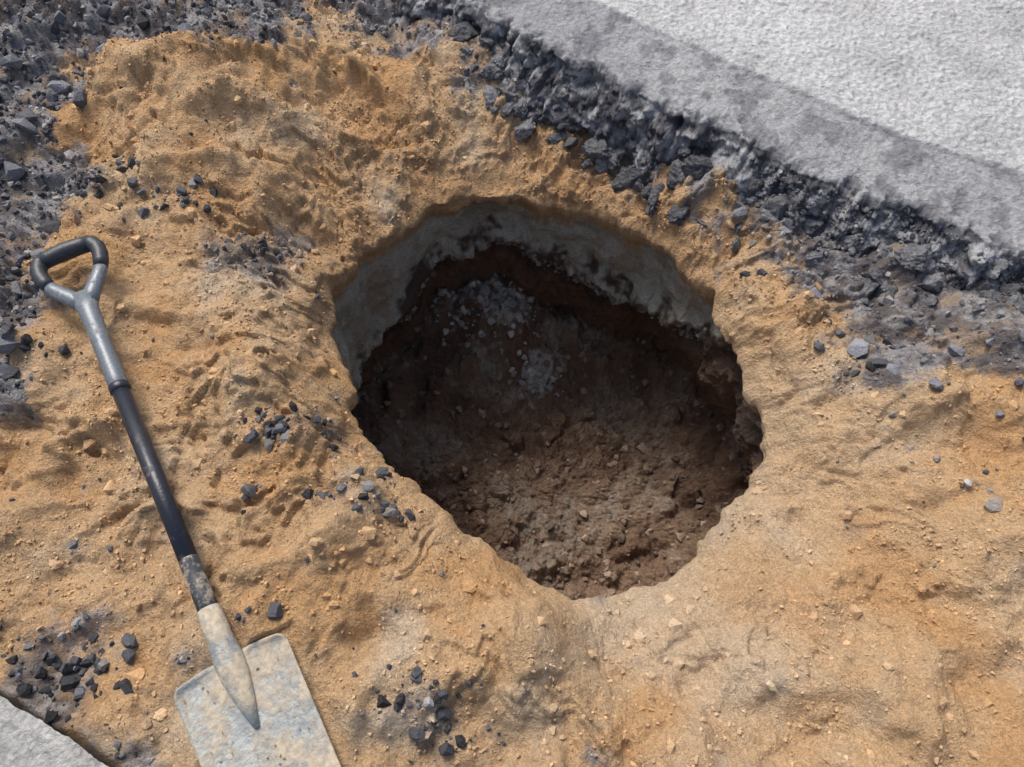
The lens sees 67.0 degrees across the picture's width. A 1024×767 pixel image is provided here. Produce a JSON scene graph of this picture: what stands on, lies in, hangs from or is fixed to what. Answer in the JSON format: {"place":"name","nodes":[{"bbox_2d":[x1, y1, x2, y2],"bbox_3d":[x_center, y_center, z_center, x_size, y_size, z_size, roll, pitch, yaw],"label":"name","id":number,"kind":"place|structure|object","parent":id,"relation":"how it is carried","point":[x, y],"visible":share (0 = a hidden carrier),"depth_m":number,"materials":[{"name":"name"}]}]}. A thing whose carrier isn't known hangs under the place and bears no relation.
{"place":"outdoors","nodes":[
{"label":"outdoors","id":0,"kind":"place"},
{"bbox_2d":[0,696,108,766],"label":"road pavement","id":1,"kind":"structure","parent":0,"point":[27,739],"depth_m":1.09,"materials":[{"name":"grey asphalt"}]},
{"bbox_2d":[0,0,1023,766],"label":"ground with sinkhole","id":2,"kind":"structure","parent":0,"point":[372,288],"depth_m":1.45,"materials":[{"name":"soil"}]},
{"bbox_2d":[29,235,340,766],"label":"garden spade","id":3,"kind":"object","parent":2,"relation":"on","point":[271,700],"visible":1,"depth_m":1.12,"materials":[{"name":"metal"}]},
{"bbox_2d":[0,0,1020,766],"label":"soil clods","id":4,"kind":"object","parent":2,"relation":"on","point":[674,624],"visible":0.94,"depth_m":1.33,"materials":[{"name":"brown soil"}]},
{"bbox_2d":[0,0,1023,762],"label":"asphalt rubble","id":5,"kind":"object","parent":2,"relation":"on","point":[8,342],"visible":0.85,"depth_m":1.54,"materials":[{"name":"black asphalt"}]},
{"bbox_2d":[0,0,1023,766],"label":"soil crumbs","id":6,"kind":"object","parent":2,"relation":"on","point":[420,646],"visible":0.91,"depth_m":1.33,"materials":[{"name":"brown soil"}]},
{"bbox_2d":[47,79,1023,590],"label":"pebbles","id":7,"kind":"object","parent":2,"relation":"on","point":[857,349],"visible":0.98,"depth_m":1.44,"materials":[{"name":"stone"}]},
{"bbox_2d":[356,240,752,597],"bbox_3d":[0.091,0.126,2.024,1.178,0.660,1.242,0,62,0],"label":"sinkhole rubble","id":8,"kind":"object","parent":2,"relation":"on","point":[537,372],"visible":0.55,"depth_m":2.29,"materials":[{"name":"soil"}]},
{"bbox_2d":[451,20,1023,312],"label":"asphalt chunks","id":9,"kind":"object","parent":2,"relation":"on","point":[603,153],"visible":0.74,"depth_m":1.72,"materials":[{"name":"black asphalt"}]},
{"bbox_2d":[730,161,1023,293],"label":"asphalt aggregate","id":10,"kind":"object","parent":2,"relation":"on","point":[967,239],"visible":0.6,"depth_m":1.62,"materials":[{"name":"stone"}]},
{"bbox_2d":[388,0,1023,292],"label":"road pavement","id":11,"kind":"structure","parent":0,"point":[899,107],"depth_m":1.73,"materials":[{"name":"grey asphalt"}]}
]}

